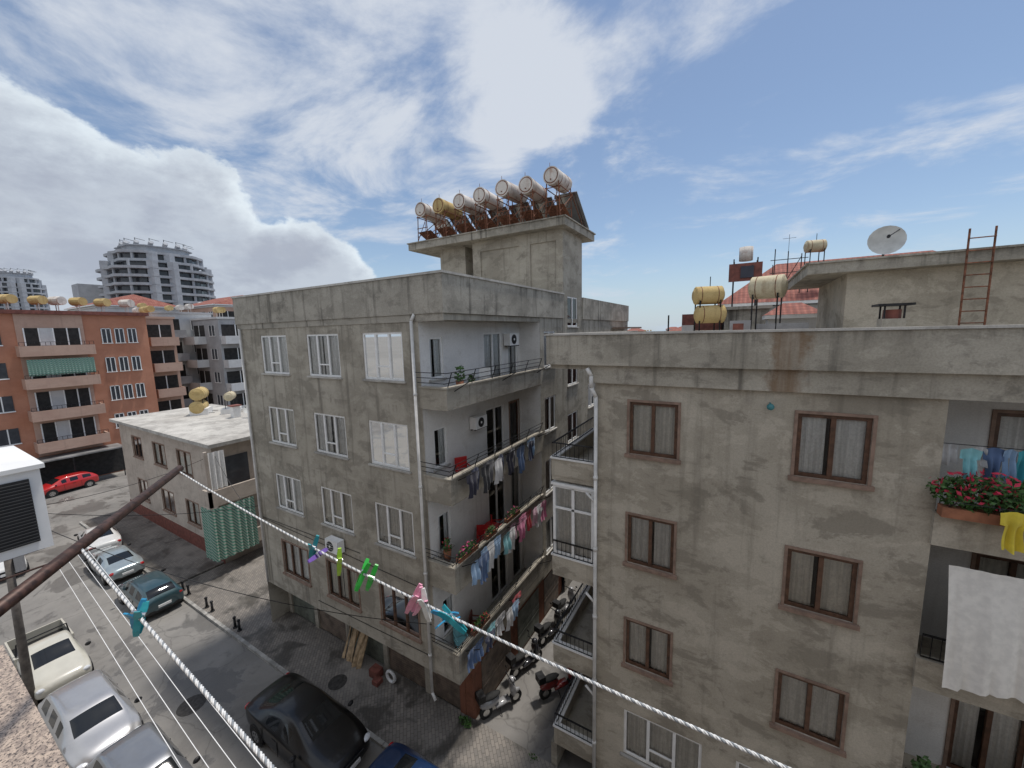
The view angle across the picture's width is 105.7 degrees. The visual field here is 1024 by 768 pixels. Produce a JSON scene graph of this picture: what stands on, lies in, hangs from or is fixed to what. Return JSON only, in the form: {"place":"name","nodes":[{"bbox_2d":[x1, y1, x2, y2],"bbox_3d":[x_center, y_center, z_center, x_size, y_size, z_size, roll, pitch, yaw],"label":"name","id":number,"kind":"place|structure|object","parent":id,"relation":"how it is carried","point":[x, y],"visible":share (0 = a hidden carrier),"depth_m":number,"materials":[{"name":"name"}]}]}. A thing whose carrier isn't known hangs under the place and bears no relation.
{"place":"outdoors","nodes":[
{"label":"outdoors","id":0,"kind":"place"},
{"bbox_2d":[0,645,68,767],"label":"parapet coping","id":1,"kind":"object","parent":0,"point":[27,740],"visible":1,"depth_m":0.91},
{"bbox_2d":[0,313,158,475],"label":"walls","id":2,"kind":"structure","parent":0,"point":[17,392],"depth_m":40.41,"materials":[{"name":"orange paint"}]},
{"bbox_2d":[12,314,102,456],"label":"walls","id":3,"kind":"structure","parent":2,"relation":"attached to","point":[20,321],"depth_m":37.01,"materials":[{"name":"paint"}]},
{"bbox_2d":[15,344,110,453],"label":"balconies","id":4,"kind":"structure","parent":3,"relation":"attached to","point":[45,383],"depth_m":37.02,"materials":[{"name":"paint"}]},
{"bbox_2d":[18,341,108,443],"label":"railings","id":5,"kind":"object","parent":4,"relation":"on","point":[65,376],"visible":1,"depth_m":37.08,"materials":[{"name":"black metal"}]},
{"bbox_2d":[26,357,95,376],"bbox_3d":[-42.802,-1.681,36.996,0.080,1.500,4.300,3,9,30],"label":"balcony awning","id":6,"kind":"object","parent":5,"relation":"attached to","point":[41,367],"visible":1,"depth_m":36.86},
{"bbox_2d":[22,328,125,484],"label":"recesses","id":7,"kind":"object","parent":2,"relation":"attached to","point":[104,462],"visible":0.45,"depth_m":38.54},
{"bbox_2d":[39,328,70,439],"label":"walls","id":8,"kind":"structure","parent":7,"relation":"attached to","point":[57,397],"depth_m":37.65,"materials":[{"name":"white paint"}]},
{"bbox_2d":[0,309,148,315],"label":"parapet","id":9,"kind":"structure","parent":2,"relation":"on","point":[7,311],"depth_m":37.92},
{"bbox_2d":[0,294,134,311],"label":"roof tanks","id":10,"kind":"object","parent":9,"relation":"on","point":[6,299],"visible":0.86,"depth_m":38.29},
{"bbox_2d":[0,328,148,446],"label":"window frames","id":11,"kind":"structure","parent":2,"relation":"attached to","point":[3,412],"depth_m":40.37,"materials":[{"name":"white plastic"}]},
{"bbox_2d":[0,329,147,445],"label":"windows","id":12,"kind":"structure","parent":11,"relation":"attached to","point":[8,406],"depth_m":40.77,"materials":[{"name":"clear glass"}]},
{"bbox_2d":[95,237,215,311],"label":"hotel tower","id":13,"kind":"structure","parent":0,"point":[164,273],"depth_m":150.94,"materials":[{"name":"concrete"}]},
{"bbox_2d":[149,313,210,407],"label":"walls","id":14,"kind":"structure","parent":0,"point":[184,322],"depth_m":52.14,"materials":[{"name":"white paint"}]},
{"bbox_2d":[0,473,382,767],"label":"road","id":15,"kind":"structure","parent":0,"point":[233,676],"depth_m":17.69,"materials":[{"name":"asphalt"}]},
{"bbox_2d":[3,555,37,706],"bbox_3d":[-18.250,8.388,14.416,0.300,8.205,1.600,3,9,30],"label":"utility pole","id":16,"kind":"object","parent":15,"relation":"on","point":[14,565],"visible":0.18,"depth_m":14.36,"materials":[{"name":"black metal"}]},
{"bbox_2d":[4,618,93,702],"bbox_3d":[-19.618,11.493,16.438,4.760,1.614,2.100,3,9,30],"label":"pickup truck","id":17,"kind":"object","parent":15,"relation":"on","point":[59,656],"visible":0.73,"depth_m":15.88,"materials":[{"name":"beige paint"}]},
{"bbox_2d":[43,471,98,497],"bbox_3d":[-42.028,9.376,36.557,2.120,1.549,4.090,1,8,20],"label":"parked car","id":18,"kind":"object","parent":15,"relation":"on","point":[54,487],"visible":0.81,"depth_m":36.29,"materials":[{"name":"red paint"}]},
{"bbox_2d":[37,669,143,767],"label":"parked car","id":19,"kind":"object","parent":15,"relation":"on","point":[89,717],"visible":0.75,"depth_m":13.22,"materials":[{"name":"silver paint"}]},
{"bbox_2d":[84,543,144,585],"bbox_3d":[-24.247,10.733,23.663,4.532,1.451,2.128,3,9,30],"label":"parked car","id":20,"kind":"object","parent":15,"relation":"on","point":[115,568],"visible":0.81,"depth_m":22.87,"materials":[{"name":"silver paint"}]},
{"bbox_2d":[87,721,200,767],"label":"parked car","id":21,"kind":"object","parent":15,"relation":"on","point":[144,745],"visible":0.94,"depth_m":11.86,"materials":[{"name":"grey paint"}]},
{"bbox_2d":[117,568,183,617],"bbox_3d":[-19.398,10.964,20.732,4.090,1.549,2.120,3,9,30],"label":"parked car","id":22,"kind":"object","parent":15,"relation":"on","point":[160,591],"visible":0.84,"depth_m":19.96,"materials":[{"name":"teal paint"}]},
{"bbox_2d":[79,521,388,749],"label":"kerb","id":23,"kind":"structure","parent":15,"relation":"on","point":[378,741],"depth_m":17.66,"materials":[{"name":"stone"}]},
{"bbox_2d":[244,672,369,767],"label":"parked car","id":24,"kind":"object","parent":15,"relation":"on","point":[295,720],"visible":1,"depth_m":12.86,"materials":[{"name":"black paint"}]},
{"bbox_2d":[368,742,438,767],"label":"parked car","id":25,"kind":"object","parent":15,"relation":"on","point":[395,755],"visible":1,"depth_m":11.80,"materials":[{"name":"blue paint"}]},
{"bbox_2d":[192,319,244,405],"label":"walls","id":26,"kind":"structure","parent":0,"point":[213,342],"depth_m":50.11,"materials":[{"name":"grey paint"}]},
{"bbox_2d":[183,336,244,408],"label":"balconies","id":27,"kind":"structure","parent":26,"relation":"attached to","point":[194,363],"depth_m":49.99,"materials":[{"name":"white paint"}]},
{"bbox_2d":[194,324,245,405],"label":"recesses","id":28,"kind":"object","parent":26,"relation":"attached to","point":[230,353],"visible":0.48,"depth_m":50.78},
{"bbox_2d":[82,511,557,767],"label":"pavement","id":29,"kind":"structure","parent":0,"point":[412,715],"depth_m":16.75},
{"bbox_2d":[342,626,368,668],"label":"wooden planks","id":30,"kind":"object","parent":29,"relation":"on","point":[357,659],"visible":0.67,"depth_m":16.47,"materials":[{"name":"brown wood"}]},
{"bbox_2d":[98,470,564,719],"bbox_3d":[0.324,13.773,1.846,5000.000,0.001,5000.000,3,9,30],"label":"ground","id":31,"kind":"structure","parent":0,"point":[526,645],"depth_m":18.07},
{"bbox_2d":[0,268,49,309],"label":"hotel tower","id":32,"kind":"structure","parent":31,"relation":"on","point":[21,286],"depth_m":245.64,"materials":[{"name":"concrete"}]},
{"bbox_2d":[146,319,184,407],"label":"walls","id":33,"kind":"structure","parent":31,"relation":"on","point":[159,322],"depth_m":46.41,"materials":[{"name":"paint"}]},
{"bbox_2d":[147,325,181,410],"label":"recesses","id":34,"kind":"object","parent":33,"relation":"attached to","point":[157,356],"visible":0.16,"depth_m":46.20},
{"bbox_2d":[148,337,186,397],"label":"balconies","id":35,"kind":"structure","parent":33,"relation":"attached to","point":[167,367],"depth_m":45.42,"materials":[{"name":"paint"}]},
{"bbox_2d":[130,499,225,563],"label":"plinth","id":36,"kind":"structure","parent":31,"relation":"on","point":[191,537],"depth_m":27.71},
{"bbox_2d":[119,424,262,562],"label":"walls","id":37,"kind":"structure","parent":31,"relation":"on","point":[181,487],"depth_m":26.63,"materials":[{"name":"beige paint"}]},
{"bbox_2d":[109,404,249,448],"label":"roof","id":38,"kind":"structure","parent":37,"relation":"on","point":[213,430],"depth_m":27.66,"materials":[{"name":"white paint"}]},
{"bbox_2d":[207,450,227,490],"bbox_3d":[-17.013,4.965,22.420,0.120,2.200,0.800,3,9,30],"label":"balcony curtain","id":39,"kind":"object","parent":37,"relation":"hanging from","point":[218,477],"visible":0.97,"depth_m":22.41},
{"bbox_2d":[198,452,261,540],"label":"balcony","id":40,"kind":"structure","parent":37,"relation":"attached to","point":[212,501],"depth_m":22.69,"materials":[{"name":"beige paint"}]},
{"bbox_2d":[201,496,258,561],"bbox_3d":[-16.721,8.632,23.053,1.000,3.150,2.610,10,13,55],"label":"green striped curtain","id":41,"kind":"object","parent":40,"relation":"hanging from","point":[228,533],"visible":1,"depth_m":22.93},
{"bbox_2d":[223,451,249,487],"bbox_3d":[-17.389,5.536,24.361,0.040,2.230,1.600,3,9,30],"label":"dark door","id":42,"kind":"structure","parent":37,"relation":"attached to","point":[237,467],"depth_m":24.44,"materials":[{"name":"black glass"}]},
{"bbox_2d":[240,229,627,684],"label":"walls","id":43,"kind":"structure","parent":31,"relation":"on","point":[354,400],"depth_m":15.15,"materials":[{"name":"concrete"}]},
{"bbox_2d":[271,408,358,604],"bbox_3d":[0.824,2.695,20.038,21.972,10.460,7.309,-6,9,-33],"label":"curtains cream","id":44,"kind":"object","parent":43,"relation":"attached to","point":[348,522],"visible":0.3,"depth_m":15.62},
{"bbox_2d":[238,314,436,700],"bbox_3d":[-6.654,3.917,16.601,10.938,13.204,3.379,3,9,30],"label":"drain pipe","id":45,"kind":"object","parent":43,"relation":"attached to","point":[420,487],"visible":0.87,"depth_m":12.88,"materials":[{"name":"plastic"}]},
{"bbox_2d":[293,595,460,708],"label":"garage doors","id":46,"kind":"structure","parent":43,"relation":"attached to","point":[447,690],"depth_m":16.00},
{"bbox_2d":[283,400,517,638],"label":"brown window frames","id":47,"kind":"structure","parent":43,"relation":"attached to","point":[339,587],"depth_m":15.75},
{"bbox_2d":[264,333,552,630],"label":"curtains","id":48,"kind":"object","parent":43,"relation":"hanging from","point":[407,527],"visible":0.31,"depth_m":14.93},
{"bbox_2d":[261,327,593,640],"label":"sills","id":49,"kind":"structure","parent":43,"relation":"attached to","point":[380,544],"depth_m":14.56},
{"bbox_2d":[288,298,570,626],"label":"window backs","id":50,"kind":"object","parent":43,"relation":"on","point":[492,509],"depth_m":16.58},
{"bbox_2d":[232,272,628,329],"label":"parapet","id":51,"kind":"structure","parent":43,"relation":"on","point":[432,297],"depth_m":13.45,"materials":[{"name":"concrete"}]},
{"bbox_2d":[231,270,564,298],"bbox_3d":[-1.651,-4.843,23.205,11.850,0.067,21.740,3,9,30],"label":"parapet coping","id":52,"kind":"object","parent":51,"relation":"on","point":[411,274],"visible":0.52,"depth_m":13.11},
{"bbox_2d":[261,296,608,634],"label":"white window frames","id":53,"kind":"structure","parent":43,"relation":"attached to","point":[390,544],"depth_m":15.03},
{"bbox_2d":[365,334,593,634],"bbox_3d":[0.931,2.159,19.725,7.690,12.820,22.007,10,14,56],"label":"window glass","id":54,"kind":"object","parent":43,"relation":"attached to","point":[397,372],"visible":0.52,"depth_m":13.12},
{"bbox_2d":[418,368,544,681],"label":"balcony fronts","id":55,"kind":"object","parent":43,"relation":"attached to","point":[451,492],"visible":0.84,"depth_m":12.97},
{"bbox_2d":[415,358,550,654],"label":"balcony railings","id":56,"kind":"object","parent":43,"relation":"attached to","point":[501,599],"visible":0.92,"depth_m":13.48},
{"bbox_2d":[467,591,520,672],"bbox_3d":[-0.481,8.884,14.062,0.300,0.857,3.588,3,9,30],"label":"hanging laundry","id":57,"kind":"object","parent":56,"relation":"hanging from","point":[474,656],"visible":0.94,"depth_m":13.83,"materials":[{"name":"fabric"}]},
{"bbox_2d":[466,437,534,498],"bbox_3d":[-0.187,2.971,13.998,0.322,1.057,4.934,3,9,30],"label":"hanging laundry","id":58,"kind":"object","parent":56,"relation":"hanging from","point":[486,474],"visible":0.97,"depth_m":13.32,"materials":[{"name":"fabric"}]},
{"bbox_2d":[471,500,546,585],"bbox_3d":[0.022,5.826,14.633,0.318,1.050,5.448,3,9,30],"label":"hanging laundry","id":59,"kind":"object","parent":56,"relation":"hanging from","point":[485,563],"visible":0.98,"depth_m":14.03,"materials":[{"name":"fabric"}]},
{"bbox_2d":[440,228,562,314],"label":"stair tower","id":60,"kind":"structure","parent":43,"relation":"on","point":[535,260],"depth_m":19.77,"materials":[{"name":"concrete"}]},
{"bbox_2d":[407,214,595,257],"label":"roof slab","id":61,"kind":"structure","parent":43,"relation":"on","point":[432,247],"depth_m":19.79,"materials":[{"name":"concrete"}]},
{"bbox_2d":[415,199,457,240],"bbox_3d":[-4.394,-9.680,23.860,1.240,2.655,3.612,3,9,30],"label":"solar water heater","id":62,"kind":"object","parent":61,"relation":"on","point":[426,212],"visible":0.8,"depth_m":22.70,"materials":[{"name":"metal"}]},
{"bbox_2d":[432,198,472,237],"bbox_3d":[-3.217,-9.596,23.153,1.240,2.621,3.659,3,9,30],"label":"solar water heater","id":63,"kind":"object","parent":61,"relation":"on","point":[441,207],"visible":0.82,"depth_m":22.06,"materials":[{"name":"metal"}]},
{"bbox_2d":[453,190,488,233],"bbox_3d":[-2.003,-9.540,22.508,1.240,2.625,3.557,3,9,30],"label":"solar water heater","id":64,"kind":"object","parent":61,"relation":"on","point":[463,203],"visible":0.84,"depth_m":21.36,"materials":[{"name":"metal"}]},
{"bbox_2d":[473,184,508,230],"bbox_3d":[-0.828,-9.491,21.796,1.240,2.662,3.607,3,9,30],"label":"solar water heater","id":65,"kind":"object","parent":61,"relation":"on","point":[484,198],"visible":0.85,"depth_m":20.70,"materials":[{"name":"metal"}]},
{"bbox_2d":[495,176,530,226],"bbox_3d":[0.365,-9.475,21.110,1.240,2.757,3.586,3,9,30],"label":"solar water heater","id":66,"kind":"object","parent":61,"relation":"on","point":[507,190],"visible":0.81,"depth_m":20.01,"materials":[{"name":"metal"}]},
{"bbox_2d":[518,176,554,221],"bbox_3d":[1.548,-9.349,20.419,1.240,2.635,3.611,3,9,30],"label":"solar water heater","id":67,"kind":"object","parent":61,"relation":"on","point":[532,189],"visible":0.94,"depth_m":19.37,"materials":[{"name":"metal"}]},
{"bbox_2d":[543,166,588,228],"bbox_3d":[2.719,-9.339,19.695,1.240,2.754,3.675,3,9,30],"label":"solar water heater","id":68,"kind":"object","parent":61,"relation":"on","point":[569,204],"visible":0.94,"depth_m":18.99,"materials":[{"name":"metal"}]},
{"bbox_2d":[460,569,561,718],"bbox_3d":[0.369,10.516,17.414,0.580,2.318,8.060,3,9,30],"label":"ground storey","id":69,"kind":"object","parent":31,"relation":"on","point":[470,685],"visible":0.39,"depth_m":14.15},
{"bbox_2d":[481,570,558,693],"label":"side shutters","id":70,"kind":"object","parent":69,"relation":"attached to","point":[493,664],"visible":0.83,"depth_m":16.71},
{"bbox_2d":[628,326,681,331],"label":"distant houses","id":71,"kind":"structure","parent":31,"relation":"on","point":[670,329],"depth_m":298.54,"materials":[{"name":"red paint"}]},
{"bbox_2d":[762,302,816,327],"bbox_3d":[11.945,-2.535,16.634,2.050,1.850,2.300,3,9,30],"label":"roof dormer","id":72,"kind":"object","parent":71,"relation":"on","point":[801,312],"visible":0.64,"depth_m":15.84,"materials":[{"name":"tile"}]},
{"bbox_2d":[724,246,772,329],"bbox_3d":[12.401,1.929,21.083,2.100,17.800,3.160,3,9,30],"label":"solar water heater","id":73,"kind":"object","parent":31,"relation":"on","point":[743,272],"visible":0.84,"depth_m":19.07,"materials":[{"name":"black metal"}]},
{"bbox_2d":[596,383,948,767],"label":"walls","id":74,"kind":"structure","parent":31,"relation":"on","point":[734,503],"depth_m":8.65,"materials":[{"name":"concrete"}]},
{"bbox_2d":[551,432,593,762],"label":"side balcony walls","id":75,"kind":"structure","parent":74,"relation":"attached to","point":[580,706],"depth_m":11.80,"materials":[{"name":"concrete"}]},
{"bbox_2d":[550,428,593,746],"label":"balcony trim","id":76,"kind":"structure","parent":75,"relation":"attached to","point":[565,627],"depth_m":11.83,"materials":[{"name":"white paint"}]},
{"bbox_2d":[552,417,593,743],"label":"side railings","id":77,"kind":"object","parent":76,"relation":"on","point":[566,634],"visible":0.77,"depth_m":11.62,"materials":[{"name":"black metal"}]},
{"bbox_2d":[585,367,597,767],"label":"drain pipe","id":78,"kind":"object","parent":74,"relation":"attached to","point":[595,548],"visible":0.97,"depth_m":10.50,"materials":[{"name":"plastic"}]},
{"bbox_2d":[553,485,750,767],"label":"white window frames","id":79,"kind":"structure","parent":74,"relation":"attached to","point":[572,509],"depth_m":10.73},
{"bbox_2d":[621,453,946,767],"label":"brown sills","id":80,"kind":"structure","parent":74,"relation":"attached to","point":[805,738],"depth_m":8.42,"materials":[{"name":"ceramic"}]},
{"bbox_2d":[550,364,1023,402],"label":"cornice","id":81,"kind":"structure","parent":74,"relation":"on","point":[991,388],"depth_m":7.49,"materials":[{"name":"concrete"}]},
{"bbox_2d":[692,277,726,330],"bbox_3d":[7.201,-2.582,14.425,1.090,2.690,1.420,0,8,10],"label":"rooftop water tank","id":82,"kind":"object","parent":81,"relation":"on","point":[714,313],"visible":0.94,"depth_m":13.81,"materials":[{"name":"metal"}]},
{"bbox_2d":[667,315,808,330],"bbox_3d":[7.589,-1.795,13.457,4.329,1.370,2.100,3,9,30],"label":"roof clutter","id":83,"kind":"object","parent":81,"relation":"on","point":[741,325],"visible":0.34,"depth_m":12.76,"materials":[{"name":"grey paint"}]},
{"bbox_2d":[748,265,787,329],"bbox_3d":[8.894,-2.596,13.448,1.380,2.900,1.080,-9,11,-44],"label":"rooftop water tank","id":84,"kind":"object","parent":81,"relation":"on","point":[768,287],"visible":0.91,"depth_m":12.91,"materials":[{"name":"metal"}]},
{"bbox_2d":[546,328,1023,374],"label":"parapet","id":85,"kind":"structure","parent":81,"relation":"on","point":[992,351],"depth_m":7.44,"materials":[{"name":"concrete"}]},
{"bbox_2d":[544,324,1023,335],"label":"coping","id":86,"kind":"object","parent":85,"relation":"on","point":[828,329],"visible":1,"depth_m":7.47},
{"bbox_2d":[871,302,915,326],"bbox_3d":[8.584,-1.161,8.816,0.600,1.300,0.560,3,9,30],"label":"roof chimney","id":87,"kind":"object","parent":81,"relation":"on","point":[892,318],"visible":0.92,"depth_m":8.63,"materials":[{"name":"concrete"}]},
{"bbox_2d":[816,261,1023,327],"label":"penthouse walls","id":88,"kind":"structure","parent":81,"relation":"on","point":[851,299],"depth_m":9.98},
{"bbox_2d":[867,225,906,255],"bbox_3d":[9.737,-3.702,10.088,0.466,0.819,0.619,-4,8,-18],"label":"satellite dish","id":89,"kind":"object","parent":88,"relation":"on","point":[886,240],"visible":0.99,"depth_m":10.13,"materials":[{"name":"white metal"}]},
{"bbox_2d":[788,244,1023,289],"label":"penthouse slab","id":90,"kind":"structure","parent":88,"relation":"on","point":[810,275],"depth_m":9.87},
{"bbox_2d":[957,226,997,325],"bbox_3d":[10.925,-2.139,9.149,0.459,3.001,0.109,3,9,30],"label":"roof ladder","id":91,"kind":"object","parent":81,"relation":"on","point":[990,273],"visible":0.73,"depth_m":9.09,"materials":[{"name":"metal"}]},
{"bbox_2d":[557,416,1023,767],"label":"curtains","id":92,"kind":"object","parent":74,"relation":"hanging from","point":[847,463],"visible":0.51,"depth_m":8.54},
{"bbox_2d":[649,419,985,767],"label":"window backs","id":93,"kind":"object","parent":74,"relation":"attached to","point":[978,736],"depth_m":8.38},
{"bbox_2d":[626,402,1023,767],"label":"brown window frames","id":94,"kind":"structure","parent":74,"relation":"attached to","point":[989,714],"depth_m":8.23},
{"bbox_2d":[633,405,1023,615],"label":"curtains cream","id":95,"kind":"object","parent":74,"relation":"attached to","point":[836,581],"visible":0.41,"depth_m":8.32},
{"bbox_2d":[902,509,1023,767],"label":"balcony fronts","id":96,"kind":"object","parent":74,"relation":"attached to","point":[969,536],"visible":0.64,"depth_m":6.95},
{"bbox_2d":[925,468,1023,526],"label":"geranium trough","id":97,"kind":"object","parent":96,"relation":"attached to","point":[977,514],"visible":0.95,"depth_m":6.56,"materials":[{"name":"ceramic"}]},
{"bbox_2d":[942,565,1023,702],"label":"balcony awning sheet","id":98,"kind":"object","parent":96,"relation":"attached to","point":[984,653],"visible":1,"depth_m":6.70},
{"bbox_2d":[941,443,1023,554],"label":"hanging laundry","id":99,"kind":"object","parent":74,"relation":"hanging from","point":[992,459],"visible":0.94,"depth_m":6.68,"materials":[{"name":"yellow fabric"}]},
{"bbox_2d":[418,321,542,646],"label":"balcony walls","id":100,"kind":"structure","parent":0,"point":[462,343],"depth_m":14.69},
{"bbox_2d":[0,0,1023,330],"label":"sky","id":101,"kind":"structure","parent":0,"point":[288,144],"materials":[{"name":"blue"}]},
{"bbox_2d":[478,580,591,767],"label":"alley pavement","id":102,"kind":"structure","parent":0,"point":[526,720],"depth_m":14.29,"materials":[{"name":"concrete"}]},
{"bbox_2d":[475,665,521,719],"bbox_3d":[-0.452,11.424,14.306,1.819,1.341,0.794,-6,9,-29],"label":"scooter","id":103,"kind":"object","parent":102,"relation":"on","point":[487,702],"visible":1,"depth_m":14.13,"materials":[{"name":"metal"}]},
{"bbox_2d":[535,667,576,699],"bbox_3d":[1.784,11.283,14.962,1.819,1.341,0.794,-5,8,-24],"label":"scooter","id":104,"kind":"object","parent":102,"relation":"on","point":[548,683],"visible":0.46,"depth_m":14.73,"materials":[{"name":"metal"}]},
{"bbox_2d":[769,304,817,311],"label":"walls","id":105,"kind":"structure","parent":0,"point":[811,305],"depth_m":20.88,"materials":[{"name":"white paint"}]},
{"bbox_2d":[721,300,817,306],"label":"eaves","id":106,"kind":"object","parent":105,"relation":"on","point":[807,302],"visible":0.08,"depth_m":21.19,"materials":[{"name":"white plastic"}]},
{"bbox_2d":[717,250,934,304],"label":"roof","id":107,"kind":"structure","parent":106,"relation":"on","point":[741,295],"depth_m":22.22,"materials":[{"name":"red tile"}]},
{"bbox_2d":[623,399,1023,767],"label":"window surround","id":108,"kind":"object","parent":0,"point":[972,564],"visible":0.86,"depth_m":8.26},
{"bbox_2d":[904,400,1023,767],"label":"balcony walls","id":109,"kind":"structure","parent":0,"point":[968,422],"depth_m":8.20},
{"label":"walls","id":110,"kind":"object","parent":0,"visible":0},
{"bbox_2d":[0,446,53,561],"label":"air conditioner unit","id":111,"kind":"object","parent":110,"relation":"attached to","point":[25,527],"visible":1,"depth_m":2.36,"materials":[{"name":"white plastic"}]},
{"bbox_2d":[0,547,262,767],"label":"clothesline","id":112,"kind":"object","parent":110,"relation":"attached to","point":[32,569],"visible":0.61,"depth_m":4.09,"materials":[{"name":"white plastic"}]},
{"bbox_3d":[0.510,1.439,-0.134,4.850,0.960,0.220,3,9,30],"label":"parapet","id":113,"kind":"object","parent":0,"visible":0},
{"bbox_2d":[0,465,790,767],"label":"clothesline","id":114,"kind":"object","parent":113,"relation":"on","point":[20,592],"visible":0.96,"depth_m":0.89,"materials":[{"name":"white fabric"}]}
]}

